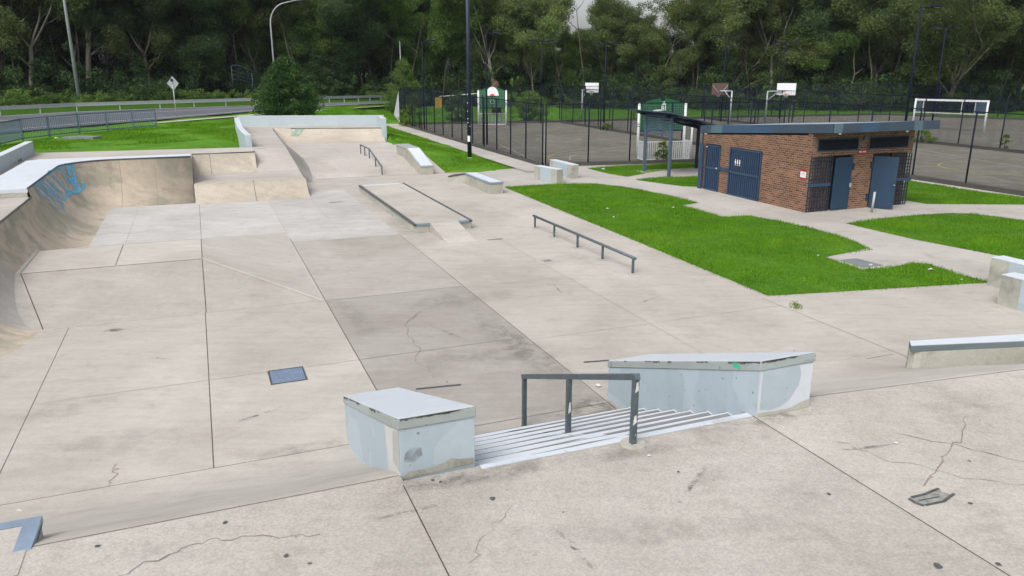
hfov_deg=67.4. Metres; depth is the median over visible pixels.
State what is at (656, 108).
sports goal
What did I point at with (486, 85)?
floodlight pole
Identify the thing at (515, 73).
gum tree
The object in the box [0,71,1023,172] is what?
ground
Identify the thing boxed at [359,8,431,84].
tree
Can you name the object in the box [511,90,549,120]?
shrub
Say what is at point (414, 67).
gum tree
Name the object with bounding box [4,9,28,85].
gum tree
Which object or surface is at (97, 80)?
undergrowth
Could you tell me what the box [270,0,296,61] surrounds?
street lamp
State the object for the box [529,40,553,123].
floodlight pole
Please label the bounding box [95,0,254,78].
gum tree
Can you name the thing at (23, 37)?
gum tree
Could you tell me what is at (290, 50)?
tree
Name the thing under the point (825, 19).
tree
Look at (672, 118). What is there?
shelter
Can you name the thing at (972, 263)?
footpath
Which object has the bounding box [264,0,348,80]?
gum tree
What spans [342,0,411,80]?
gum tree
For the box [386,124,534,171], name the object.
path
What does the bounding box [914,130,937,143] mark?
weed clump
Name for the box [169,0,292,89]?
gum tree
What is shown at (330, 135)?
quarter pipe
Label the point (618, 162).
court fence
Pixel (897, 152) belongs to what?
doorway back
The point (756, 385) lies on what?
sloping ledge
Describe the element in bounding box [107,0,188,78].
gum tree
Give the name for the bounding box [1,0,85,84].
gum tree
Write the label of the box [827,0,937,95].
gum tree
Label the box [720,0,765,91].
gum tree
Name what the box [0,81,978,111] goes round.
scrub
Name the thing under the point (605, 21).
gum tree
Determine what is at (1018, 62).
tree
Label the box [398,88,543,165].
court fence
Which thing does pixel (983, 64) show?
gum tree
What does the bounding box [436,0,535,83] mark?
gum tree
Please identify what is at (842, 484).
deck
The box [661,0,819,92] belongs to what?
gum tree
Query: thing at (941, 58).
floodlight pole
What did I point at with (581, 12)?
sky
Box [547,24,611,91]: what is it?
tree
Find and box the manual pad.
[358,183,475,242]
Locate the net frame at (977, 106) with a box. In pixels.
[912,98,989,131]
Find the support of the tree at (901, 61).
on the ground at (205, 142)
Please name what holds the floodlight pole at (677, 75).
on the ground at (205, 142)
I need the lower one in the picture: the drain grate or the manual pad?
the drain grate
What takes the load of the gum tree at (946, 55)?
on the ground at (205, 142)
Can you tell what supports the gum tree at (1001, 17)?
on the ground at (205, 142)
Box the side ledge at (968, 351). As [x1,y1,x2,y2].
[906,334,1023,367]
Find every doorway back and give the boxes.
[810,156,830,210]
[826,155,849,209]
[867,153,891,206]
[892,152,905,203]
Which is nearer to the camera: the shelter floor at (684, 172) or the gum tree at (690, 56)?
the shelter floor at (684, 172)
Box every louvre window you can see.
[817,137,859,151]
[868,135,909,149]
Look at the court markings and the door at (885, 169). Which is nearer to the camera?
the door at (885, 169)
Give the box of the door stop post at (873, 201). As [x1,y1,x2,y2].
[871,192,875,211]
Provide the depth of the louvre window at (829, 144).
29.89 m
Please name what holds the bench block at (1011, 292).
on the plaza floor at (486, 318)
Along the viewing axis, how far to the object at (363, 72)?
134.36 m
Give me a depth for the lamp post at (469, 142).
46.68 m
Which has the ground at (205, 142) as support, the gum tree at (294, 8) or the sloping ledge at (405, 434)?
the gum tree at (294, 8)
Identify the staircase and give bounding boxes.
[475,407,750,468]
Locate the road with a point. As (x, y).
(165, 113)
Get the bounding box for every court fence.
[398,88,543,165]
[400,84,1023,124]
[545,101,790,166]
[560,87,786,144]
[701,87,1023,153]
[791,101,1023,195]
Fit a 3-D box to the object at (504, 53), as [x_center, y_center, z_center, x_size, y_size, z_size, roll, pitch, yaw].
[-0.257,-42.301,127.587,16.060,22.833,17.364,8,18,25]
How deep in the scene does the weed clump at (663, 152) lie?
46.48 m
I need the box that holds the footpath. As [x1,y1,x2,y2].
[459,163,1023,295]
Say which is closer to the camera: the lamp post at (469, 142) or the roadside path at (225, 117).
the lamp post at (469, 142)
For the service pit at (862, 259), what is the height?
0.040 m
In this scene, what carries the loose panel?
on the ground at (205, 142)
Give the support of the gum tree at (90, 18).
on the ground at (205, 142)
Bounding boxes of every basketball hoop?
[581,83,598,118]
[711,83,732,123]
[764,83,795,122]
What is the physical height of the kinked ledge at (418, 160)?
1.250 m
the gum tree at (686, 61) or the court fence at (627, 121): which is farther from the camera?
the gum tree at (686, 61)
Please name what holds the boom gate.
on the ground at (205, 142)
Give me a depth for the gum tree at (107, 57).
98.78 m
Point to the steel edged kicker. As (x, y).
(19, 538)
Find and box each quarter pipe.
[0,154,194,356]
[274,128,385,142]
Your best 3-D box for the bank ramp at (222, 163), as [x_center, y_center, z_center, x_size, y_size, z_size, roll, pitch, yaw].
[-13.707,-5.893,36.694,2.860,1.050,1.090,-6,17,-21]
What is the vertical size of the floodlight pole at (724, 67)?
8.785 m
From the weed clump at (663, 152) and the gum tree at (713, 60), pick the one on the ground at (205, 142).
the gum tree at (713, 60)
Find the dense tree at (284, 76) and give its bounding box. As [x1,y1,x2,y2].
[251,54,325,115]
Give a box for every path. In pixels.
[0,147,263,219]
[153,106,379,122]
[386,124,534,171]
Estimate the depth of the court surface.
56.82 m
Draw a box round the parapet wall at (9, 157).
[0,141,34,172]
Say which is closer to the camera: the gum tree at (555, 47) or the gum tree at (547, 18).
the gum tree at (547, 18)
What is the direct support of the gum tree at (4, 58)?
on the ground at (205, 142)
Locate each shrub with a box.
[444,93,471,121]
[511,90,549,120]
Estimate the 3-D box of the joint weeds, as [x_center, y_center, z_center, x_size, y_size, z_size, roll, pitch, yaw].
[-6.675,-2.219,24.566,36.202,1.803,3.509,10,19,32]
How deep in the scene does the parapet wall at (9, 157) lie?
33.09 m
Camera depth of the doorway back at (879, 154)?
31.08 m
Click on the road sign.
(172, 83)
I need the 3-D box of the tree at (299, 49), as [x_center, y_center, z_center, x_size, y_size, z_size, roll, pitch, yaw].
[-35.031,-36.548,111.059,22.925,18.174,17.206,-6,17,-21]
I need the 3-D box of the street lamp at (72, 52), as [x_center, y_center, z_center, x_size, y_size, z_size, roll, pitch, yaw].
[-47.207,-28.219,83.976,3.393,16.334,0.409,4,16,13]
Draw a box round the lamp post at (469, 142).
[466,0,471,157]
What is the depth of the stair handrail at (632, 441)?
9.48 m
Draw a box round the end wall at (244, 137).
[234,115,386,146]
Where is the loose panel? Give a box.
[394,91,399,121]
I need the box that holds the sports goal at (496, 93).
[477,87,506,125]
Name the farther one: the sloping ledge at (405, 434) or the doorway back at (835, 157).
the doorway back at (835, 157)
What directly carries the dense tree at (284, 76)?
on the ground at (205, 142)
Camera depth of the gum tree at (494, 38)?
120.61 m
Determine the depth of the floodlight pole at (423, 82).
67.51 m
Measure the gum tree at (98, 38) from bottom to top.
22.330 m
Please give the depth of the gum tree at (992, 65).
107.05 m
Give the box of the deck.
[14,370,1023,575]
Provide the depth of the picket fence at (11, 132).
46.59 m
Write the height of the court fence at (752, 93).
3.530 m
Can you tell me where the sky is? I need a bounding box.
[93,0,893,71]
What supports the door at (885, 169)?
in the amenities building
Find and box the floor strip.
[416,360,608,389]
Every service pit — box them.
[61,136,102,138]
[826,249,909,268]
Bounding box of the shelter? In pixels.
[631,109,716,176]
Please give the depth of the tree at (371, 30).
108.16 m
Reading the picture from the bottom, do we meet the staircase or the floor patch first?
the staircase
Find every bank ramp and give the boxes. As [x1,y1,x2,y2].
[14,232,323,329]
[192,151,257,174]
[194,170,310,204]
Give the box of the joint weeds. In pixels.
[14,158,905,357]
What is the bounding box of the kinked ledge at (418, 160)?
[396,144,433,174]
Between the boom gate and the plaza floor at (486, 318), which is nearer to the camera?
the plaza floor at (486, 318)
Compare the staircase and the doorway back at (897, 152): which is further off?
the doorway back at (897, 152)
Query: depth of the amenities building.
30.83 m
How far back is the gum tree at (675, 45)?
111.54 m
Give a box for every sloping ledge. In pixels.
[343,387,475,480]
[608,352,815,417]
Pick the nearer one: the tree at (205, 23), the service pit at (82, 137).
the service pit at (82, 137)
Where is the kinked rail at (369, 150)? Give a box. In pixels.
[360,144,382,174]
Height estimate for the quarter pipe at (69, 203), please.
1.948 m
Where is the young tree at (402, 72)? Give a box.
[381,57,424,114]
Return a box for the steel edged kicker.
[0,516,42,575]
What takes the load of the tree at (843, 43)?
on the ground at (205, 142)
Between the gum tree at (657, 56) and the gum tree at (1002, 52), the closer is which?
the gum tree at (1002, 52)
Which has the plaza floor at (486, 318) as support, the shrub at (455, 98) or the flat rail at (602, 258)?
the flat rail at (602, 258)
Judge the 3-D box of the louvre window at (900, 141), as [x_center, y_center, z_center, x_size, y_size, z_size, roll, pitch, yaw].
[15.099,-5.865,30.860,2.130,0.500,0.170,-6,17,-21]
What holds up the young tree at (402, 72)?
on the ground at (205, 142)
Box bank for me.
[0,356,1023,547]
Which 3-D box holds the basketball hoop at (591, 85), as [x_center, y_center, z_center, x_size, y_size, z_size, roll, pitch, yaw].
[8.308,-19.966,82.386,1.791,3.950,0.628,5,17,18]
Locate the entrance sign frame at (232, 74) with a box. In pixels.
[231,65,253,97]
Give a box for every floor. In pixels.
[0,172,1023,504]
[244,126,445,182]
[637,167,697,177]
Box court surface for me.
[415,115,1023,190]
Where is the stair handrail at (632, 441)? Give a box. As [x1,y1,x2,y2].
[521,373,645,449]
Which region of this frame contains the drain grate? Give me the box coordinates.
[267,366,307,384]
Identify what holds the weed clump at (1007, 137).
on the court surface
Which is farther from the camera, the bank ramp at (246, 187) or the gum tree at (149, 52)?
the gum tree at (149, 52)
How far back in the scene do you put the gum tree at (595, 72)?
130.86 m
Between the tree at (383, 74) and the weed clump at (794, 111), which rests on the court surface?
the weed clump at (794, 111)
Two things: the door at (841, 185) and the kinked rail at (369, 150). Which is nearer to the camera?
the door at (841, 185)
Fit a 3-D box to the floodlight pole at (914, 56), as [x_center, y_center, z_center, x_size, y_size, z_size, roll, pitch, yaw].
[29.507,-15.218,55.494,1.520,9.785,0.420,-2,16,-5]
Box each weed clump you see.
[398,104,420,125]
[601,123,611,130]
[654,140,667,159]
[787,100,798,117]
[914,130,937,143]
[999,134,1013,148]
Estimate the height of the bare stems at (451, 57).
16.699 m
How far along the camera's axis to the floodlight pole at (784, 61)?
83.82 m
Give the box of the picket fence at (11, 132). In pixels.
[0,108,156,145]
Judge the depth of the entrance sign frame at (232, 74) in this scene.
98.34 m
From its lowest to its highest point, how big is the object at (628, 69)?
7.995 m
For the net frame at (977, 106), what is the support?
on the court surface
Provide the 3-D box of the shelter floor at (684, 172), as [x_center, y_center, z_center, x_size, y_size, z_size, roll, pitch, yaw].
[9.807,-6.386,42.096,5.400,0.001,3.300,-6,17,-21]
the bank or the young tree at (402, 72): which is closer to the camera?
the bank
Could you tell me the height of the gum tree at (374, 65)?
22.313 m
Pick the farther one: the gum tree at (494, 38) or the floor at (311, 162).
the gum tree at (494, 38)
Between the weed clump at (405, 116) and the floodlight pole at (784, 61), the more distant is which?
the floodlight pole at (784, 61)
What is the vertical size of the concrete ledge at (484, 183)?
0.587 m
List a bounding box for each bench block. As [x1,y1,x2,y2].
[534,165,562,182]
[550,159,578,178]
[987,255,1023,287]
[997,272,1023,311]
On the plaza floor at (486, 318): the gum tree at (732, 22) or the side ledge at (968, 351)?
the side ledge at (968, 351)
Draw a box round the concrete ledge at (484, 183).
[448,172,503,193]
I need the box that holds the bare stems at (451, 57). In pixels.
[4,0,955,107]
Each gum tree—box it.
[0,0,46,77]
[0,0,92,88]
[0,44,38,66]
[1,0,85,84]
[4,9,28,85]
[50,0,134,84]
[59,9,144,79]
[73,0,137,82]
[92,0,178,83]
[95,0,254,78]
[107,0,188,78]
[166,0,311,76]
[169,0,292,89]
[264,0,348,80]
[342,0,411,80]
[353,0,400,74]
[406,3,449,85]
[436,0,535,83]
[454,0,523,76]
[486,0,578,90]
[487,14,531,88]
[552,41,578,90]
[571,0,664,96]
[580,66,602,81]
[586,38,615,84]
[609,0,731,91]
[632,44,671,89]
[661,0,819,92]
[661,14,715,85]
[670,39,711,86]
[699,47,738,82]
[715,40,748,78]
[719,0,834,105]
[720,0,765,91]
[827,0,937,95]
[898,0,1023,109]
[914,0,968,78]
[959,25,1008,94]
[960,0,1023,98]
[979,30,1023,60]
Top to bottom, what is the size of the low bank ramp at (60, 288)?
0.510 m
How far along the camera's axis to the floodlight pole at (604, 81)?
68.91 m
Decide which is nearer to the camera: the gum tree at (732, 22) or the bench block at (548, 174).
the bench block at (548, 174)
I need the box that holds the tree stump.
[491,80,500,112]
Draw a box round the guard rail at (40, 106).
[0,95,383,114]
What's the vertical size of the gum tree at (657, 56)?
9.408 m
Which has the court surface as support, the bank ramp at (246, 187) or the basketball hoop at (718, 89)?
the basketball hoop at (718, 89)
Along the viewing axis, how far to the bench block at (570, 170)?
39.87 m
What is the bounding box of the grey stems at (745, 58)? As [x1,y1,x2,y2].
[10,0,1023,104]
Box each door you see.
[830,157,853,209]
[868,156,898,208]
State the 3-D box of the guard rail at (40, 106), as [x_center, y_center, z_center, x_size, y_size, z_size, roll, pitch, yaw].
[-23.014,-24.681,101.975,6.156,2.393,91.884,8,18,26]
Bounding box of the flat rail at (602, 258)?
[530,215,638,274]
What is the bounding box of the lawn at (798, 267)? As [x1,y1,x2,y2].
[507,163,1023,295]
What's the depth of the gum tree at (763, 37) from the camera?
106.31 m
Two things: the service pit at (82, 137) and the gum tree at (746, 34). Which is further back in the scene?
the gum tree at (746, 34)
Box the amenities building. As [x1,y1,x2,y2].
[694,120,939,213]
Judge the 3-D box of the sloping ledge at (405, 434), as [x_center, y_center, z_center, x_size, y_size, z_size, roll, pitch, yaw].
[-1.476,1.873,10.098,0.877,2.118,3.684,-6,17,-21]
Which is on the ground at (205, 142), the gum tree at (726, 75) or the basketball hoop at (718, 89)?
the gum tree at (726, 75)
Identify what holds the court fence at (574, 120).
on the court surface
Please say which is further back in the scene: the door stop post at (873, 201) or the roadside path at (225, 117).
the roadside path at (225, 117)
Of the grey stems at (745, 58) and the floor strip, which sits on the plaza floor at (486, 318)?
the floor strip
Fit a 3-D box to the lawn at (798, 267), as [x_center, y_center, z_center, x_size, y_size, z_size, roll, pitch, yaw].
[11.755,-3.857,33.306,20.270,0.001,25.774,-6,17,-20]
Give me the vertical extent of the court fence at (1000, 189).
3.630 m
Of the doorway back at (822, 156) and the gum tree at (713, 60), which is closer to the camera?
the doorway back at (822, 156)
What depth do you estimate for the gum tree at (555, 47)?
143.72 m
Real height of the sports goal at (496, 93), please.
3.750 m
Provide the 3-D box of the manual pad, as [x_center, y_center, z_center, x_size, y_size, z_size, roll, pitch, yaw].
[-3.854,-3.136,30.344,2.130,0.360,11.820,-6,17,-21]
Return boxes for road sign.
[167,77,178,115]
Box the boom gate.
[435,93,476,107]
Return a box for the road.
[0,101,445,132]
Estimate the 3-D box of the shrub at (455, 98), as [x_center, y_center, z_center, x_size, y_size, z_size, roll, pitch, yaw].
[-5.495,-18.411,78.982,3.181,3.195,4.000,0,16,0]
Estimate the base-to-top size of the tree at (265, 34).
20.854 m
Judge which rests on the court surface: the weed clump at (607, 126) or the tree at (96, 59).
the weed clump at (607, 126)
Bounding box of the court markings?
[433,127,1023,175]
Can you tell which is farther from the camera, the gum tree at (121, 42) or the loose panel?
the gum tree at (121, 42)
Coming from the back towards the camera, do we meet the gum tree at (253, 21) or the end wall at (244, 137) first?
the gum tree at (253, 21)
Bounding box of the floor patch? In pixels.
[536,258,560,263]
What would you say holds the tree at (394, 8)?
on the ground at (205, 142)
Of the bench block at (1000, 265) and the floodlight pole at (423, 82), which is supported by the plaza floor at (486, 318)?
the bench block at (1000, 265)
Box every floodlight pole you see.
[420,40,434,128]
[482,31,500,144]
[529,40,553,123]
[591,43,620,129]
[676,42,679,100]
[712,35,741,120]
[774,41,797,116]
[905,5,941,120]
[931,26,960,119]
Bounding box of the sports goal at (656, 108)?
[636,98,692,159]
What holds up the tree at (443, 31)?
on the ground at (205, 142)
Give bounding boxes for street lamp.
[63,0,81,102]
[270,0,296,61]
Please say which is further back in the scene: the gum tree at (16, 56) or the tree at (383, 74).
the tree at (383, 74)
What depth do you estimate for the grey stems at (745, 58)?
106.21 m
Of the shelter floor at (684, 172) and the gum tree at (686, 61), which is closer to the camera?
the shelter floor at (684, 172)
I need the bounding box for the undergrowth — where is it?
[0,41,1023,112]

